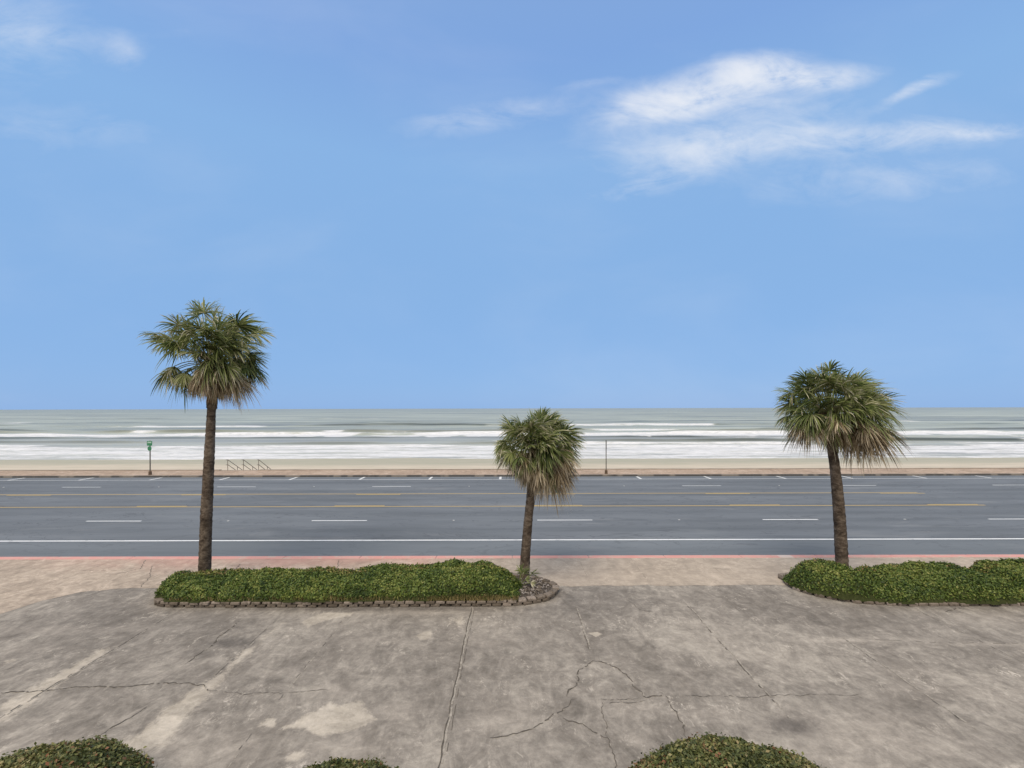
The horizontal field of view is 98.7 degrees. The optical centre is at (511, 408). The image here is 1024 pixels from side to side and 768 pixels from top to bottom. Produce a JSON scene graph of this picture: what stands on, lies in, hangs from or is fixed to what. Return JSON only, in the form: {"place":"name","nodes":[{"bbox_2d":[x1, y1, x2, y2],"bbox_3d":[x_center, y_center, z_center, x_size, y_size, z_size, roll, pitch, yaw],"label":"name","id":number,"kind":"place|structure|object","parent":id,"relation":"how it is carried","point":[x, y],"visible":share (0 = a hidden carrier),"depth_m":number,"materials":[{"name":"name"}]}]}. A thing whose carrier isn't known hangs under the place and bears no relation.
{"place":"outdoors","nodes":[
{"label":"outdoors","id":0,"kind":"place"},
{"bbox_2d":[0,556,1023,767],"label":"parking lot","id":1,"kind":"structure","parent":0,"point":[385,677],"depth_m":9.52,"materials":[{"name":"concrete"}]},
{"bbox_2d":[0,735,156,767],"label":"bush","id":2,"kind":"object","parent":1,"relation":"on","point":[90,752],"visible":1,"depth_m":6.38,"materials":[{"name":"green plant"}]},
{"bbox_2d":[303,755,398,767],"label":"bush","id":3,"kind":"object","parent":1,"relation":"on","point":[341,762],"visible":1,"depth_m":6.39,"materials":[{"name":"green plant"}]},
{"bbox_2d":[0,560,1002,767],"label":"pavement cracks","id":4,"kind":"object","parent":1,"relation":"on","point":[453,688],"visible":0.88,"depth_m":9.17,"materials":[{"name":"grey concrete"}]},
{"bbox_2d":[8,561,1020,766],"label":"crack edges","id":5,"kind":"object","parent":1,"relation":"on","point":[445,738],"visible":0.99,"depth_m":9.66,"materials":[{"name":"grey concrete"}]},
{"bbox_2d":[628,732,826,767],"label":"bush","id":6,"kind":"object","parent":1,"relation":"on","point":[707,750],"visible":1,"depth_m":6.23,"materials":[{"name":"green plant"}]},
{"bbox_2d":[0,475,1023,556],"bbox_3d":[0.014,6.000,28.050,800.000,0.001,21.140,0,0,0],"label":"road","id":7,"kind":"structure","parent":0,"point":[636,511],"depth_m":24.33,"materials":[{"name":"grey asphalt"}]},
{"bbox_2d":[0,492,916,507],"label":"lane lines","id":8,"kind":"object","parent":7,"relation":"on","point":[444,506],"visible":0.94,"depth_m":27.00,"materials":[{"name":"yellow paint"}]},
{"bbox_2d":[6,493,977,505],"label":"lane dashes","id":9,"kind":"object","parent":7,"relation":"on","point":[726,493],"visible":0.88,"depth_m":27.12,"materials":[{"name":"white paint"}]},
{"bbox_2d":[0,476,988,486],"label":"parking bay markings","id":10,"kind":"object","parent":7,"relation":"on","point":[501,477],"visible":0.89,"depth_m":37.13,"materials":[{"name":"white paint"}]},
{"bbox_2d":[0,519,1023,541],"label":"lane markings","id":11,"kind":"object","parent":7,"relation":"on","point":[532,539],"visible":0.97,"depth_m":20.04,"materials":[{"name":"white paint"}]},
{"bbox_2d":[0,407,1023,459],"bbox_3d":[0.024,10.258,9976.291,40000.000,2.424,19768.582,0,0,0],"label":"sea","id":12,"kind":"structure","parent":0,"point":[625,433],"depth_m":184.60,"materials":[{"name":"liquid"}]},
{"bbox_2d":[0,557,1023,613],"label":"sidewalk","id":13,"kind":"structure","parent":0,"point":[24,582],"depth_m":16.05,"materials":[{"name":"beige concrete"}]},
{"bbox_2d":[154,573,558,607],"bbox_3d":[-5.017,5.797,14.227,13.062,0.170,2.578,0,0,0],"label":"stone edging","id":14,"kind":"object","parent":13,"relation":"on","point":[529,600],"visible":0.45,"depth_m":13.01,"materials":[{"name":"grey stone"}]},
{"bbox_2d":[169,594,518,600],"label":"dry grass","id":15,"kind":"structure","parent":14,"relation":"on","point":[478,597],"depth_m":13.04,"materials":[{"name":"plant"}]},
{"bbox_2d":[333,575,551,601],"bbox_3d":[-5.021,5.752,14.225,12.788,0.001,2.300,0,0,0],"label":"planting bed","id":16,"kind":"object","parent":14,"relation":"in","point":[544,589],"visible":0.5,"depth_m":14.00,"materials":[{"name":"soil"}]},
{"bbox_2d":[137,298,276,570],"bbox_3d":[-10.345,0.984,15.085,4.099,9.793,3.500,0,0,0],"label":"palm tree","id":17,"kind":"object","parent":16,"relation":"in","point":[216,377],"visible":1,"depth_m":14.77,"materials":[{"name":"green plant"}]},
{"bbox_2d":[153,557,522,602],"bbox_3d":[-5.552,5.381,14.025,11.794,0.797,2.271,0,0,0],"label":"hedge","id":18,"kind":"object","parent":16,"relation":"on","point":[451,577],"visible":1,"depth_m":13.39,"materials":[{"name":"green plant"}]},
{"bbox_2d":[511,565,539,586],"bbox_3d":[0.466,5.355,14.091,1.043,0.785,0.452,0,0,0],"label":"palm seedling","id":19,"kind":"object","parent":16,"relation":"on","point":[520,572],"visible":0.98,"depth_m":14.11,"materials":[{"name":"green plant"}]},
{"bbox_2d":[519,576,550,595],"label":"plant litter","id":20,"kind":"object","parent":16,"relation":"on","point":[532,588],"visible":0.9,"depth_m":14.01,"materials":[{"name":"beige plant"}]},
{"bbox_2d":[492,406,584,579],"bbox_3d":[0.918,2.874,14.875,3.298,5.971,2.755,0,0,0],"label":"palm tree","id":21,"kind":"object","parent":16,"relation":"in","point":[536,465],"visible":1,"depth_m":14.38,"materials":[{"name":"green plant"}]},
{"bbox_2d":[778,572,1023,605],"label":"stone edging","id":22,"kind":"object","parent":13,"relation":"on","point":[781,576],"visible":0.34,"depth_m":13.02,"materials":[{"name":"grey stone"}]},
{"label":"planting bed","id":23,"kind":"structure","parent":22,"relation":"in","visible":0},
{"bbox_2d":[771,359,911,565],"bbox_3d":[11.073,2.095,14.915,4.208,7.472,3.008,0,0,0],"label":"palm tree","id":24,"kind":"object","parent":23,"relation":"on","point":[847,423],"visible":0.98,"depth_m":14.40,"materials":[{"name":"green plant"}]},
{"bbox_2d":[782,557,1023,604],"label":"hedge","id":25,"kind":"object","parent":23,"relation":"on","point":[993,582],"visible":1,"depth_m":13.50,"materials":[{"name":"green plant"}]},
{"bbox_2d":[0,457,1023,469],"bbox_3d":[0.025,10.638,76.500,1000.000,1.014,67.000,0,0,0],"label":"beach","id":26,"kind":"structure","parent":0,"point":[415,463],"depth_m":84.90,"materials":[{"name":"beige sand"}]},
{"bbox_2d":[0,468,1023,470],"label":"seawall","id":27,"kind":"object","parent":26,"relation":"on","point":[508,469],"visible":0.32,"depth_m":41.90,"materials":[{"name":"concrete"}]},
{"bbox_2d":[0,469,1023,475],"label":"sidewalk","id":28,"kind":"structure","parent":0,"point":[494,472],"depth_m":40.31,"materials":[{"name":"brown concrete"}]},
{"bbox_2d":[147,441,151,474],"bbox_3d":[-32.241,4.421,39.152,0.357,3.050,0.357,0,0,-45],"label":"sign post","id":29,"kind":"object","parent":28,"relation":"on","point":[149,443],"visible":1,"depth_m":39.13,"materials":[{"name":"grey metal"}]},
{"bbox_2d":[605,440,607,473],"bbox_3d":[8.375,4.350,39.185,0.298,3.000,0.324,0,0,45],"label":"sign post","id":30,"kind":"object","parent":28,"relation":"on","point":[606,471],"visible":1,"depth_m":39.17,"materials":[{"name":"grey metal"}]},
{"bbox_2d":[0,0,1023,409],"label":"sky","id":31,"kind":"structure","parent":0,"point":[423,204],"materials":[{"name":"blue"}]},
{"label":"ground","id":32,"kind":"structure","parent":0,"visible":0},
{"bbox_2d":[0,554,1023,558],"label":"kerb","id":33,"kind":"structure","parent":32,"relation":"on","point":[561,556],"depth_m":17.33,"materials":[{"name":"red paint"}]},
{"bbox_2d":[0,473,1023,477],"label":"kerb","id":34,"kind":"structure","parent":32,"relation":"on","point":[969,474],"depth_m":38.60,"materials":[{"name":"grey concrete"}]},
{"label":"beach steps","id":35,"kind":"object","parent":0,"visible":0},
{"bbox_2d":[227,459,241,469],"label":"stair handrail","id":36,"kind":"object","parent":35,"relation":"attached to","point":[230,466],"visible":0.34,"depth_m":42.38,"materials":[{"name":"metal"}]},
{"bbox_2d":[242,459,256,469],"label":"stair handrail","id":37,"kind":"object","parent":35,"relation":"attached to","point":[246,466],"visible":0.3,"depth_m":42.39,"materials":[{"name":"metal"}]}
]}

